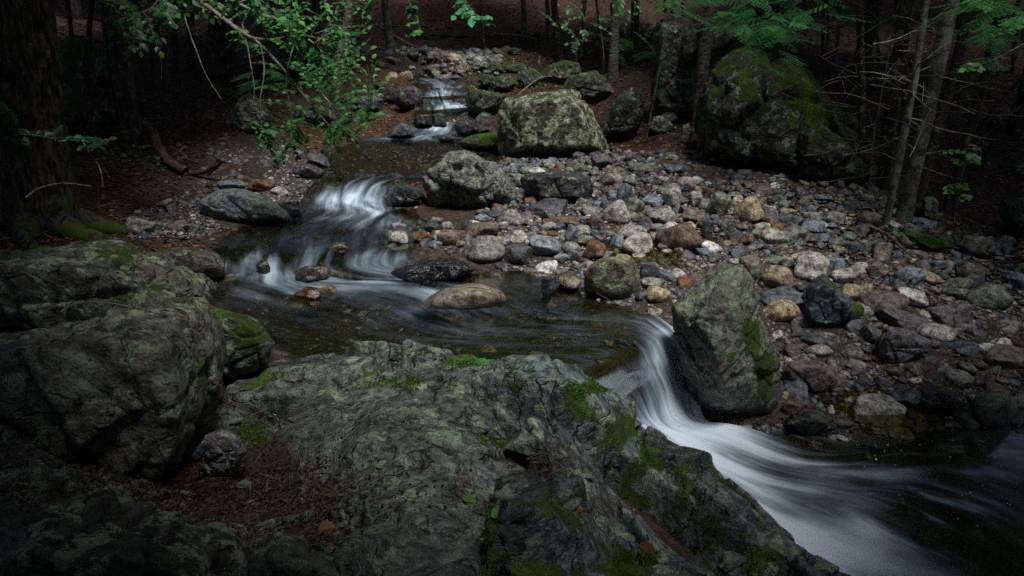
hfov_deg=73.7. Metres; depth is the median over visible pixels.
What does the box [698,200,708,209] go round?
cobble
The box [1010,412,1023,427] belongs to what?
cobble
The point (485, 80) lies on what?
boulder
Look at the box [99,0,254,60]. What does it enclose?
leafy branches
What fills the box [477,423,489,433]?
rock block
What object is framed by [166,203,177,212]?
cobble
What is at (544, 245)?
rock
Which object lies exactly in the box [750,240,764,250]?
cobble
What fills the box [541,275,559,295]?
cobble
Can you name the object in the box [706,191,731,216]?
cobble
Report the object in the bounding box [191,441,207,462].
stone
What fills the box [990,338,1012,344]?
cobble
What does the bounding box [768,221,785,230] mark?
cobble
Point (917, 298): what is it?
cobble
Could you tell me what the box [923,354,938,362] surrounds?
cobble
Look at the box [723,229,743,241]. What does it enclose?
cobble
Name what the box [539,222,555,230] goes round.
cobble
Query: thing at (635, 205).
cobble
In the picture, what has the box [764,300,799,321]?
cobble
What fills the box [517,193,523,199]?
cobble
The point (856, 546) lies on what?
water
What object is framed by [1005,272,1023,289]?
cobble
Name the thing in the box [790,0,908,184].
tree
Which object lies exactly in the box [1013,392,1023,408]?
cobble
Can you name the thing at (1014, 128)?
tree
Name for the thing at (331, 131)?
leafy tree
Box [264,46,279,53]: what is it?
cobble
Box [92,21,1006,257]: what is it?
seedlings
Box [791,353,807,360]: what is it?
cobble
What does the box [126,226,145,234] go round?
cobble
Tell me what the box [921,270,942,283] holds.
cobble
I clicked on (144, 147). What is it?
stick
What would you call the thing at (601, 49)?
tree
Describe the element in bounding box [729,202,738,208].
cobble
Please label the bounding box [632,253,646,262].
cobble
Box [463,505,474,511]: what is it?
rock block
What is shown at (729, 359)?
boulder
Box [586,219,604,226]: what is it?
cobble
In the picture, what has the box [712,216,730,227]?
cobble
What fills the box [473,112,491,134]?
boulder
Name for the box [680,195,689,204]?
cobble
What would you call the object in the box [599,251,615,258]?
cobble
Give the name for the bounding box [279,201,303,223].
cobble
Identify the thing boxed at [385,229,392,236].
cobble
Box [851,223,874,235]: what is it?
cobble
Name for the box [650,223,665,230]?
cobble
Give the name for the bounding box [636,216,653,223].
cobble
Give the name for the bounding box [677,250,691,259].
cobble
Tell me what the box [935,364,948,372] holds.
cobble
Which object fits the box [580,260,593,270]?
cobble
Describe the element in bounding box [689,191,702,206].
cobble
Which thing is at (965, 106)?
hemlock bough
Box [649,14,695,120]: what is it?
tree trunk
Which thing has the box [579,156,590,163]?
cobble
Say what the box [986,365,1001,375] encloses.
cobble
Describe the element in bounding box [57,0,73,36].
tree
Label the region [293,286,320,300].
cobble
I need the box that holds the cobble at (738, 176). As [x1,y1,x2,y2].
[729,172,746,180]
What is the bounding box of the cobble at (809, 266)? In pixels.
[792,251,829,281]
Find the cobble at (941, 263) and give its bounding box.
[928,260,954,273]
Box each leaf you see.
[112,473,120,480]
[228,417,240,423]
[236,479,251,487]
[318,519,335,533]
[376,460,386,467]
[463,494,475,502]
[475,358,489,363]
[491,505,498,517]
[576,505,583,513]
[641,541,654,553]
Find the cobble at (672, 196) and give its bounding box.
[663,183,681,207]
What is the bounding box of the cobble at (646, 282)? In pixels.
[641,277,666,287]
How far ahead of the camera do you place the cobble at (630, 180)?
9.08 m
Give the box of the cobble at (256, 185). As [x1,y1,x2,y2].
[247,179,275,191]
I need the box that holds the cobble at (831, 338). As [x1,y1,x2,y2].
[815,332,840,344]
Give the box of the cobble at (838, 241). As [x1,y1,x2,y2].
[829,237,845,245]
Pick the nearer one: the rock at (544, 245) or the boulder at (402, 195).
the rock at (544, 245)
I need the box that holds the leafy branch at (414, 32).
[405,0,422,36]
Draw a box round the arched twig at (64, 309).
[59,301,194,321]
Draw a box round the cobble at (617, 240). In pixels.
[609,234,623,249]
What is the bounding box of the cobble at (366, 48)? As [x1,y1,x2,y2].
[362,45,373,51]
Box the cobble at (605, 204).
[600,200,613,209]
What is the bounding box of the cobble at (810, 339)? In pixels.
[799,332,827,345]
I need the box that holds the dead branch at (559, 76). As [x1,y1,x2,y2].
[517,64,561,95]
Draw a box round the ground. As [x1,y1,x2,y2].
[0,0,1023,575]
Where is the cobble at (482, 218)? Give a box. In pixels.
[475,214,490,221]
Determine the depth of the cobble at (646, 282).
5.98 m
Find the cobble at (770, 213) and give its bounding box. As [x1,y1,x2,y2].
[760,206,778,222]
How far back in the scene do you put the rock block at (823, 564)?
3.73 m
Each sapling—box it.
[130,0,263,71]
[538,0,680,59]
[761,0,874,55]
[943,140,981,222]
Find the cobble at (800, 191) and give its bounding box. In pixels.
[790,186,808,195]
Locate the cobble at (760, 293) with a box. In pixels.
[757,290,762,300]
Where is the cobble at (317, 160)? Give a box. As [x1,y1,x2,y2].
[306,153,329,167]
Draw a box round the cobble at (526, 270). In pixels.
[522,267,536,275]
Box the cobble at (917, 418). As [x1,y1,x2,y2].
[909,413,928,427]
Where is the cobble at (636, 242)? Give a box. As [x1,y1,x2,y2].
[622,231,652,256]
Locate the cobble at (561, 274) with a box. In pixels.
[555,271,573,277]
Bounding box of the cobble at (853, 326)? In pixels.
[845,320,862,333]
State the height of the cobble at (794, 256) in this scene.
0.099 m
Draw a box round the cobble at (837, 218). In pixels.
[826,211,845,224]
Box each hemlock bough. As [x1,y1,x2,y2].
[57,12,299,44]
[230,67,291,94]
[582,31,694,103]
[649,0,870,78]
[834,10,1023,116]
[905,0,1023,71]
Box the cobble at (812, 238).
[802,233,817,243]
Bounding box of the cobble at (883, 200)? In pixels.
[879,197,898,207]
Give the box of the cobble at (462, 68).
[455,62,470,74]
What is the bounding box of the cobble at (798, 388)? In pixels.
[783,379,810,407]
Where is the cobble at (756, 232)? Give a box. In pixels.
[750,228,762,238]
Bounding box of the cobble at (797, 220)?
[791,216,804,225]
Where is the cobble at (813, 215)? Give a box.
[802,211,821,220]
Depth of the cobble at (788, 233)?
7.28 m
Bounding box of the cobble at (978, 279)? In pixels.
[966,273,985,288]
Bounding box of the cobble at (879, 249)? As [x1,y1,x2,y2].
[871,242,892,259]
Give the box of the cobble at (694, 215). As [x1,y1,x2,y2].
[681,208,706,223]
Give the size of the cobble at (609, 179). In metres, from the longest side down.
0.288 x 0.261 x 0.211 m
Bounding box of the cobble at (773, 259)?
[763,255,785,264]
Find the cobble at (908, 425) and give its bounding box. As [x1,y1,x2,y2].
[902,421,913,430]
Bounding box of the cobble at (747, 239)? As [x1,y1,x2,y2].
[739,233,753,244]
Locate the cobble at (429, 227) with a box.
[424,223,440,232]
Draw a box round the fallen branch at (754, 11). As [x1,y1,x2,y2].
[736,8,789,20]
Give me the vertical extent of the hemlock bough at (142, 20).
0.653 m
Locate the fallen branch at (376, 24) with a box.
[374,23,417,47]
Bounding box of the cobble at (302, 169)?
[292,162,323,177]
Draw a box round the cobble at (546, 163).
[539,159,554,168]
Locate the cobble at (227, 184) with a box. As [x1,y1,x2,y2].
[217,180,246,188]
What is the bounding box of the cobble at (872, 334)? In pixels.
[860,324,881,343]
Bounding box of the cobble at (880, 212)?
[878,209,892,216]
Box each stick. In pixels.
[102,146,185,162]
[134,144,152,151]
[157,53,179,92]
[175,146,186,160]
[870,225,914,258]
[909,261,1022,281]
[947,245,1023,259]
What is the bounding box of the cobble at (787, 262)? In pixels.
[780,257,794,267]
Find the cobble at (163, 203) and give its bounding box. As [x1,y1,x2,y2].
[155,198,173,207]
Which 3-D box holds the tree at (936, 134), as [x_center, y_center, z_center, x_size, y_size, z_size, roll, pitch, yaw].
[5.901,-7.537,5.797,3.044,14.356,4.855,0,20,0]
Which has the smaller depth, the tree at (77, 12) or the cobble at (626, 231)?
the cobble at (626, 231)
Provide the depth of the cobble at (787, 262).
6.69 m
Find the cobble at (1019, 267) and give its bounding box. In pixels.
[1013,263,1023,273]
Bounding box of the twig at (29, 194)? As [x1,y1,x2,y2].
[25,183,90,198]
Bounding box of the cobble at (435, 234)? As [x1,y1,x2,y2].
[433,230,440,239]
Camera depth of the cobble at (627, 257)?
6.51 m
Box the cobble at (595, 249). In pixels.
[581,240,605,258]
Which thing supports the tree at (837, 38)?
on the ground
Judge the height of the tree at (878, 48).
13.730 m
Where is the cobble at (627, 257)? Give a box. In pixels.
[615,254,634,263]
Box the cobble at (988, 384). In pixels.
[984,380,1008,391]
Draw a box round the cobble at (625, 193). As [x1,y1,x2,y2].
[616,183,633,201]
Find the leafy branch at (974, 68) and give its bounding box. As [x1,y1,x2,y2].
[958,43,1023,73]
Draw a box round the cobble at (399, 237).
[388,231,408,244]
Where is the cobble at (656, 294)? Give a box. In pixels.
[646,285,670,302]
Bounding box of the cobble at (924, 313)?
[919,309,932,318]
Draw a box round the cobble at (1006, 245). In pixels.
[995,236,1012,254]
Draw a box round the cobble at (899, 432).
[884,426,914,440]
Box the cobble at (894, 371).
[888,367,902,376]
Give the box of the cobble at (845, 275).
[829,268,856,283]
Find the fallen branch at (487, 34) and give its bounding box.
[454,20,493,37]
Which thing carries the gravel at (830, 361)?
on the ground
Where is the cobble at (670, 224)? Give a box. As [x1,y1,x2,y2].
[664,221,676,227]
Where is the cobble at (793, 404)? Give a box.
[782,396,804,415]
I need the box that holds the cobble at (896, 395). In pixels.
[885,389,903,401]
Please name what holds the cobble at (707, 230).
on the ground
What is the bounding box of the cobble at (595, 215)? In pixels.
[590,212,602,219]
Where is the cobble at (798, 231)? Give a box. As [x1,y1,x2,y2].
[785,223,809,240]
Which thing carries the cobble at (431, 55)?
on the ground
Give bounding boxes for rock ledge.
[0,339,850,575]
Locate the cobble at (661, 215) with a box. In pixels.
[649,207,676,223]
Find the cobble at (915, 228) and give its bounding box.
[903,223,922,232]
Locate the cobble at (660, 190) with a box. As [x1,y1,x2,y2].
[656,185,667,194]
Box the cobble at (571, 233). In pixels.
[564,224,577,242]
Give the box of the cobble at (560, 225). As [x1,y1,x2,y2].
[553,221,565,231]
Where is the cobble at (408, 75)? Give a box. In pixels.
[399,71,412,80]
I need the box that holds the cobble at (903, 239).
[896,232,918,249]
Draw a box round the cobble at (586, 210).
[581,206,599,215]
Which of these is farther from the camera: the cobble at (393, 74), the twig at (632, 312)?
the cobble at (393, 74)
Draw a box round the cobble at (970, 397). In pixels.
[967,394,975,403]
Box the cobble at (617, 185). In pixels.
[613,182,623,190]
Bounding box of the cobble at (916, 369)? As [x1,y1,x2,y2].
[906,363,922,375]
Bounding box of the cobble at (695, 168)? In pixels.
[690,165,705,171]
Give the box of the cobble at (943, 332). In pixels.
[917,322,956,341]
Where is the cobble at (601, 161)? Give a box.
[590,153,612,170]
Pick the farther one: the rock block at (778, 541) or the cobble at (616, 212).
the cobble at (616, 212)
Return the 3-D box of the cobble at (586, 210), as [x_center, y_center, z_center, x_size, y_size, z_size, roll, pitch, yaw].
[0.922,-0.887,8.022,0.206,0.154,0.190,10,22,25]
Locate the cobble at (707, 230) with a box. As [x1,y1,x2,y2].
[702,217,712,240]
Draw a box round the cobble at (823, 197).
[814,194,832,201]
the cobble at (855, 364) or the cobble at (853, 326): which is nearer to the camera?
the cobble at (855, 364)
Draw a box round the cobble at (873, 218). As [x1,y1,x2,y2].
[856,211,881,227]
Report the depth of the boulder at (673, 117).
12.84 m
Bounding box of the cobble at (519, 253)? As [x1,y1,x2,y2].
[502,243,532,264]
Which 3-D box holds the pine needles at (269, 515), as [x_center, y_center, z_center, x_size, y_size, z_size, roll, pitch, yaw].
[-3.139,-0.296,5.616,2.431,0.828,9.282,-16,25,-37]
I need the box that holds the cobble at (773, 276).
[760,265,793,287]
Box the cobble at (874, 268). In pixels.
[865,260,889,277]
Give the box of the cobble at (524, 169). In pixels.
[521,166,531,175]
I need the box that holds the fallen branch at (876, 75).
[874,73,924,85]
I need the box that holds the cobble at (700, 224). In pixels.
[697,220,713,228]
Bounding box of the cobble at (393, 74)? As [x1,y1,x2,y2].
[388,72,398,77]
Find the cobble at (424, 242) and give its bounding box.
[420,238,430,246]
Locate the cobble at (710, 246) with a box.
[700,240,722,252]
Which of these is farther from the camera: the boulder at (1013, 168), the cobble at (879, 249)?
the boulder at (1013, 168)
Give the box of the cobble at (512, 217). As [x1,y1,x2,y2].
[497,209,524,226]
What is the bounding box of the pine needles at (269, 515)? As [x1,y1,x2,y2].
[2,167,595,551]
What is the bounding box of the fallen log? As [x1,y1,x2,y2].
[140,117,188,174]
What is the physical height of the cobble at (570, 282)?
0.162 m
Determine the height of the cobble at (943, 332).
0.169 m
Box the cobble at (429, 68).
[426,64,438,72]
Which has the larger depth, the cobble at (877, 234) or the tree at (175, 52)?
the tree at (175, 52)
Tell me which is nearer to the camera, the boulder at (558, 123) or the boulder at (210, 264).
the boulder at (210, 264)
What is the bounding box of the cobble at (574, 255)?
[568,250,580,261]
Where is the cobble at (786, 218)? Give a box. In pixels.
[778,213,794,224]
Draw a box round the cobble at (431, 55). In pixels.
[427,51,438,60]
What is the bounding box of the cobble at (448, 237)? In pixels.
[436,229,461,245]
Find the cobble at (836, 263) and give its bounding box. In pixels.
[825,256,844,272]
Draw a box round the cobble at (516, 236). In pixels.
[505,230,527,243]
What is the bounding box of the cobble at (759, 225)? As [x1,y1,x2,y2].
[752,223,769,228]
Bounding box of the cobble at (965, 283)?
[943,278,974,288]
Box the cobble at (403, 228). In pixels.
[392,225,412,238]
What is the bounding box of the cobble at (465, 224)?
[462,220,474,229]
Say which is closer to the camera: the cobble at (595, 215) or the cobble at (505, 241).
the cobble at (505, 241)
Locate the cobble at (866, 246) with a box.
[859,241,873,252]
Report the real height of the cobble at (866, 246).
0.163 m
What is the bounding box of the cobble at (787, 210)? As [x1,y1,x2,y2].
[780,207,797,215]
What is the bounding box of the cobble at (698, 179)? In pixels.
[692,176,703,183]
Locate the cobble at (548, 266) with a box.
[535,260,557,275]
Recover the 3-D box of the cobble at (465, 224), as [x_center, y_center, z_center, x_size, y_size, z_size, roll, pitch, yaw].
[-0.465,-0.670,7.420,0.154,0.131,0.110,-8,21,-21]
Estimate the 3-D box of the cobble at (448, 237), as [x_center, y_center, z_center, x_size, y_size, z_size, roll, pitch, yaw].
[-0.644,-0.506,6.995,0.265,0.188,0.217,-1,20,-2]
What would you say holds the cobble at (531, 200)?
on the ground
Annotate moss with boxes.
[225,344,786,575]
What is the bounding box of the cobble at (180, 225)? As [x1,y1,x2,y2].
[166,220,189,231]
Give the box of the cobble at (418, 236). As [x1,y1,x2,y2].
[413,231,432,242]
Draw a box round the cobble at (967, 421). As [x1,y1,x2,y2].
[955,412,979,430]
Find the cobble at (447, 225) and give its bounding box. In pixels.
[440,221,454,229]
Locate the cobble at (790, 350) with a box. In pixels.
[783,343,801,357]
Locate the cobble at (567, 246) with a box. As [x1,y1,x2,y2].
[561,241,580,253]
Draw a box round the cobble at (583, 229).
[576,225,590,235]
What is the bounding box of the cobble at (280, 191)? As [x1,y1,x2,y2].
[270,186,287,196]
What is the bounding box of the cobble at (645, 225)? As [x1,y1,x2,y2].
[637,221,650,231]
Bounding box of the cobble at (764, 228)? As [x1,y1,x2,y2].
[761,227,778,230]
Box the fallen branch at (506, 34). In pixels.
[492,32,536,39]
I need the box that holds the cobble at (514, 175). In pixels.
[509,173,523,177]
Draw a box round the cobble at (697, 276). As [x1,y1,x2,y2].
[687,272,704,283]
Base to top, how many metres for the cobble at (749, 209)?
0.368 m
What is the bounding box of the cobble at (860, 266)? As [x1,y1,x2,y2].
[851,262,867,273]
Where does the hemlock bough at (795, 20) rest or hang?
attached to the tree at (861, 83)
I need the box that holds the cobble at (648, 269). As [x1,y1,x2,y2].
[639,262,658,278]
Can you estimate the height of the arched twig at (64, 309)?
0.115 m
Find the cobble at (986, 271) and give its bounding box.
[978,266,990,276]
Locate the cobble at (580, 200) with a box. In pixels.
[574,197,587,204]
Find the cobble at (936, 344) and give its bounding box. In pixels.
[929,338,941,348]
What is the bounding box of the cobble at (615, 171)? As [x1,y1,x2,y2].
[607,168,621,174]
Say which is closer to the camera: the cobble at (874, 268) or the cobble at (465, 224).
the cobble at (874, 268)
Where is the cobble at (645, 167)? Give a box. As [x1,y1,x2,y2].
[628,162,653,173]
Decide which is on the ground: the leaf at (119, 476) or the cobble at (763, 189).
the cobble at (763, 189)
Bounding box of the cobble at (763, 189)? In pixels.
[750,183,773,195]
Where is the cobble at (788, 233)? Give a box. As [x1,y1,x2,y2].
[782,230,791,237]
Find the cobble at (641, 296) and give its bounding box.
[635,291,647,300]
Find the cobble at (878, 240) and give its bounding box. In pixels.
[872,238,886,242]
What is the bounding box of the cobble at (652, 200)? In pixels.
[642,194,663,207]
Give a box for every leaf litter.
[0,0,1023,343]
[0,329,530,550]
[403,153,1016,433]
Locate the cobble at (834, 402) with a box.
[827,398,840,410]
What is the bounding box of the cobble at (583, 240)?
[577,235,594,245]
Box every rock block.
[424,429,462,451]
[442,481,454,490]
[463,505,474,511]
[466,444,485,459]
[468,524,485,535]
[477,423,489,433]
[494,487,511,499]
[505,427,545,455]
[563,497,581,511]
[583,470,594,479]
[607,530,635,542]
[635,419,642,427]
[652,564,678,575]
[716,550,746,571]
[757,529,806,557]
[814,555,838,572]
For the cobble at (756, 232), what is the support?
on the ground
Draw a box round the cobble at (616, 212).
[603,199,631,224]
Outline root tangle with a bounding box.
[176,153,221,186]
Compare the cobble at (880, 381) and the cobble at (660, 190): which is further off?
the cobble at (660, 190)
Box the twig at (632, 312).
[596,292,672,341]
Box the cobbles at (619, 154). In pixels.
[141,42,1023,391]
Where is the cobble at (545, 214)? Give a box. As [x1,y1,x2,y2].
[541,210,554,218]
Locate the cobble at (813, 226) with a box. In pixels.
[801,218,824,233]
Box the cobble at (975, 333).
[964,327,986,340]
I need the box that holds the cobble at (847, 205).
[840,200,859,210]
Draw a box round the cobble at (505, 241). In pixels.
[496,236,509,246]
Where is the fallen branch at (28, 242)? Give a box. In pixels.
[21,229,50,247]
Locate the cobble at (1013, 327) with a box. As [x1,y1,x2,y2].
[994,319,1022,333]
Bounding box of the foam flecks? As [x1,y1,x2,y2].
[874,441,1010,526]
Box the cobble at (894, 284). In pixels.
[888,280,906,291]
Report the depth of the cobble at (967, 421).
5.07 m
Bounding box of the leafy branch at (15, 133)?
[0,101,116,186]
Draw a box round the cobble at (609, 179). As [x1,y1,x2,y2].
[602,173,622,185]
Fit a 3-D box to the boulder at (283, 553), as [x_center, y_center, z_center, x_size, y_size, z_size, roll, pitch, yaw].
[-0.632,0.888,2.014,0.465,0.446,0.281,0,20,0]
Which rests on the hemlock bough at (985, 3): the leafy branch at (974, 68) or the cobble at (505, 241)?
the leafy branch at (974, 68)
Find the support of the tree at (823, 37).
on the ground
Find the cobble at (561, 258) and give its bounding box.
[553,253,568,262]
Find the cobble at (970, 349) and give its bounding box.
[950,340,982,356]
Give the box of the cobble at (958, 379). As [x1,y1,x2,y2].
[943,370,974,389]
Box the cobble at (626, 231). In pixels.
[618,225,646,238]
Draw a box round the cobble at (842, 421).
[831,415,853,428]
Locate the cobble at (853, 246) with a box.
[844,241,861,253]
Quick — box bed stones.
[211,104,1023,575]
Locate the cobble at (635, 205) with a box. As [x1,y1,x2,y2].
[625,198,644,212]
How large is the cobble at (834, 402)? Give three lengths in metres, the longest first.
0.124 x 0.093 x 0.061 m
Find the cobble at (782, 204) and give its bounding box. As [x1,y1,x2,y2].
[776,200,789,208]
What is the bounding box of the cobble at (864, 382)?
[856,377,873,387]
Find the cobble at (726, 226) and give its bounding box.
[720,219,735,233]
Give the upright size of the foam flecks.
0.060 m
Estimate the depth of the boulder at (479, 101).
14.20 m
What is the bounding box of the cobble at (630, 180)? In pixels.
[623,175,638,185]
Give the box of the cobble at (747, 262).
[739,255,761,269]
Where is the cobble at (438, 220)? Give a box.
[429,217,442,223]
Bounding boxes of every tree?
[0,0,150,252]
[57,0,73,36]
[70,0,84,19]
[86,0,94,47]
[98,0,143,143]
[124,0,131,43]
[158,0,389,169]
[171,0,179,70]
[186,7,196,71]
[206,0,225,69]
[226,1,229,27]
[226,2,236,77]
[253,0,261,36]
[278,4,283,33]
[303,0,308,20]
[312,0,330,91]
[328,0,356,122]
[381,0,395,51]
[480,0,485,49]
[521,0,526,35]
[545,0,550,37]
[550,0,563,61]
[574,0,585,61]
[577,0,600,58]
[595,0,605,75]
[607,0,619,82]
[629,0,639,58]
[645,0,678,137]
[657,0,683,15]
[691,0,717,128]
[774,1,780,46]
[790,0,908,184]
[803,0,820,33]
[810,0,830,50]
[821,0,826,57]
[833,0,851,65]
[834,22,880,64]
[848,0,882,91]
[852,0,902,184]
[868,0,1015,224]
[875,0,1004,226]
[876,0,915,190]
[894,0,905,78]
[914,0,1023,215]
[942,0,1022,217]
[943,71,1023,189]
[956,8,962,63]
[967,0,1022,73]
[1005,68,1023,138]
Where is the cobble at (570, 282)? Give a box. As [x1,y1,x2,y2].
[559,273,581,290]
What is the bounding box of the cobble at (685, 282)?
[677,276,693,288]
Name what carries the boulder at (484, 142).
on the ground
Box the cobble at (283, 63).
[277,59,289,68]
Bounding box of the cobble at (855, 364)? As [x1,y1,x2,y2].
[846,359,867,371]
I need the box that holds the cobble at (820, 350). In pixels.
[806,344,833,356]
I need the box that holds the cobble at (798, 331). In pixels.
[788,326,805,337]
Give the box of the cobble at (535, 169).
[528,167,546,173]
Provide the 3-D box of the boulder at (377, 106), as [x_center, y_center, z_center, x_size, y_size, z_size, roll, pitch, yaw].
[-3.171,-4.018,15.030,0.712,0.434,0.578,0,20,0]
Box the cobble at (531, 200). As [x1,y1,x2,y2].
[524,195,538,205]
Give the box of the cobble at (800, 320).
[789,310,812,327]
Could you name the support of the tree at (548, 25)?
on the ground
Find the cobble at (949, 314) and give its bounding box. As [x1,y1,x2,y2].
[926,303,971,325]
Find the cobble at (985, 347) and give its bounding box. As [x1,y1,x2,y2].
[978,343,994,352]
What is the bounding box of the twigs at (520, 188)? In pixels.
[0,2,1023,378]
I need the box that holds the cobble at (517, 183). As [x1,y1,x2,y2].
[513,180,522,187]
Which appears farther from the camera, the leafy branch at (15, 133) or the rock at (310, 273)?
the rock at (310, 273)
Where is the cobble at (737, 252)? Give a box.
[729,248,745,257]
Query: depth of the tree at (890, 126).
8.53 m
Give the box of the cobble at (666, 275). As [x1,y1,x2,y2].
[658,270,674,281]
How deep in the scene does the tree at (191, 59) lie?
16.02 m
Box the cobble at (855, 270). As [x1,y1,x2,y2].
[847,267,858,275]
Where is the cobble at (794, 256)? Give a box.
[789,252,800,260]
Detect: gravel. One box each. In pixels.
[126,47,1023,441]
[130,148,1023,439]
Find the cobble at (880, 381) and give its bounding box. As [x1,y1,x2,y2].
[873,376,893,387]
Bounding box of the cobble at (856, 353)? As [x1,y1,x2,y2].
[840,347,865,360]
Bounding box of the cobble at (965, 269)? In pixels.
[954,261,981,277]
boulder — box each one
[0,239,216,330]
[0,294,227,478]
[10,489,249,575]
[92,108,116,124]
[95,56,110,85]
[154,247,224,280]
[198,188,291,224]
[198,429,246,478]
[201,68,230,77]
[211,307,273,383]
[215,88,235,97]
[226,93,273,132]
[230,531,377,575]
[268,61,279,70]
[292,104,333,124]
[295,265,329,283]
[352,95,383,112]
[373,82,395,103]
[387,123,414,139]
[389,184,425,206]
[389,257,474,284]
[394,86,422,110]
[412,283,506,320]
[414,114,432,126]
[422,150,517,207]
[432,113,446,125]
[439,135,454,142]
[454,120,473,136]
[460,133,497,151]
[464,235,504,262]
[465,89,505,115]
[465,221,498,237]
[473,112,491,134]
[477,74,494,87]
[479,63,504,72]
[493,75,516,90]
[497,89,609,157]
[504,63,526,72]
[507,48,519,54]
[517,68,539,87]
[520,171,592,202]
[529,198,567,216]
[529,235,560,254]
[540,60,581,85]
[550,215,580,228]
[562,40,570,45]
[562,70,613,104]
[584,257,640,298]
[603,87,644,141]
[646,115,672,134]
[655,222,703,250]
[660,112,678,122]
[671,262,781,415]
[678,21,741,67]
[679,123,692,144]
[694,47,872,168]
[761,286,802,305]
[772,44,785,52]
[782,359,847,392]
[782,408,841,436]
[794,118,877,182]
[800,274,864,325]
[805,38,815,43]
[850,438,881,451]
[851,393,906,427]
[863,290,910,313]
[875,306,931,329]
[877,326,931,362]
[905,231,958,251]
[916,385,963,415]
[921,195,938,221]
[954,91,969,100]
[954,235,1000,257]
[962,283,1013,309]
[970,389,1017,426]
[983,344,1023,368]
[985,115,1003,127]
[999,196,1023,233]
[1008,161,1023,174]
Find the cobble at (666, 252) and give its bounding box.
[660,249,672,256]
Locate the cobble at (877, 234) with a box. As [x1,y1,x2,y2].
[872,232,886,240]
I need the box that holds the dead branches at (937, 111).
[736,0,1023,192]
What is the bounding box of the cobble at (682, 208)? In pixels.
[679,205,688,213]
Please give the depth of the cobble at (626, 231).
7.20 m
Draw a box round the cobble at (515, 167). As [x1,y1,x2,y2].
[511,163,519,173]
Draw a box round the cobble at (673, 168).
[664,164,687,173]
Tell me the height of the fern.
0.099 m
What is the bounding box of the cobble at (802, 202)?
[795,198,810,207]
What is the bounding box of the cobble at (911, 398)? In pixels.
[903,390,920,408]
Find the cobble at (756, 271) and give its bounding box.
[749,265,763,279]
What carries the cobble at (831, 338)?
on the ground
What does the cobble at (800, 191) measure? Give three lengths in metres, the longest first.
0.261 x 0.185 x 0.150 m
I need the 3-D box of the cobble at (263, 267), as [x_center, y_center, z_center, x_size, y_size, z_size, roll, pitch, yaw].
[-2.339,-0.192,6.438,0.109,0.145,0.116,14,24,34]
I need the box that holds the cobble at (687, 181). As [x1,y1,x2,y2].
[676,176,695,188]
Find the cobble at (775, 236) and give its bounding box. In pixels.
[760,229,789,243]
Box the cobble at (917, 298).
[896,287,928,306]
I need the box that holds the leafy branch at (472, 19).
[451,0,494,31]
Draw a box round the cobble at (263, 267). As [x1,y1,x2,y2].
[256,260,270,275]
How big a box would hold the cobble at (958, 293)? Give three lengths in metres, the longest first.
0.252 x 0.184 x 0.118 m
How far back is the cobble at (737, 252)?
6.79 m
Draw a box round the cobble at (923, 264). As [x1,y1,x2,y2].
[912,259,931,269]
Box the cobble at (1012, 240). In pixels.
[1003,236,1015,244]
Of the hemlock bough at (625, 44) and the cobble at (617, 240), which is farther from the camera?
the hemlock bough at (625, 44)
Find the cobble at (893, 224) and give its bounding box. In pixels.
[888,220,901,227]
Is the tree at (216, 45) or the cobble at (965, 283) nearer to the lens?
the cobble at (965, 283)
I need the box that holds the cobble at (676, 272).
[672,268,686,277]
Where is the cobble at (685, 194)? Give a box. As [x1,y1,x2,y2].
[681,192,690,197]
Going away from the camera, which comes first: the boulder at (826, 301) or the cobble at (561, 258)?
the boulder at (826, 301)
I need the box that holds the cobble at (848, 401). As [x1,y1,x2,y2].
[843,396,853,405]
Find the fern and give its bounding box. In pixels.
[444,34,469,36]
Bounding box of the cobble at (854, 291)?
[841,283,863,299]
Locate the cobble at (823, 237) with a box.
[815,233,829,241]
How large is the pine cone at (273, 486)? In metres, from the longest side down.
0.061 x 0.039 x 0.039 m
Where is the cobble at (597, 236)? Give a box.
[589,231,604,242]
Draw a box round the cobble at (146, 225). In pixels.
[126,216,156,231]
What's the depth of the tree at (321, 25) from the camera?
15.83 m
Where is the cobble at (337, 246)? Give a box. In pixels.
[327,242,347,251]
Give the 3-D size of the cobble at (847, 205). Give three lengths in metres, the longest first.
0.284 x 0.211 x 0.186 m
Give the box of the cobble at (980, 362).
[970,358,988,368]
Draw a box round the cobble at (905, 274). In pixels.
[894,266,926,285]
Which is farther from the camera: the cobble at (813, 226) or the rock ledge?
the cobble at (813, 226)
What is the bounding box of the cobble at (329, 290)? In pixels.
[321,285,336,294]
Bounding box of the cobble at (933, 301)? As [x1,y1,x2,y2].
[927,295,937,306]
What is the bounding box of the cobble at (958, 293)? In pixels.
[945,288,970,298]
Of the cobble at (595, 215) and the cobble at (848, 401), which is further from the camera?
the cobble at (595, 215)
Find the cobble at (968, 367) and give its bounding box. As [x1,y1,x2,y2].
[957,361,977,372]
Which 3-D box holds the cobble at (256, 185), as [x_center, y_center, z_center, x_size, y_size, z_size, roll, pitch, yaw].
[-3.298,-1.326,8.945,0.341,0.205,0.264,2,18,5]
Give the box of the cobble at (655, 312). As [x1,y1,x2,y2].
[647,308,662,317]
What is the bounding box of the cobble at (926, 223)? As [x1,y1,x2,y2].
[915,217,936,228]
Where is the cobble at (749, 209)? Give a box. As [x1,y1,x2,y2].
[733,195,763,223]
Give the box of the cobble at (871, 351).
[864,347,877,354]
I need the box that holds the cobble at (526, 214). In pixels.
[520,210,532,219]
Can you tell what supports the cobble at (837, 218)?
on the ground
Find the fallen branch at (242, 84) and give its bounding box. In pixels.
[222,82,273,90]

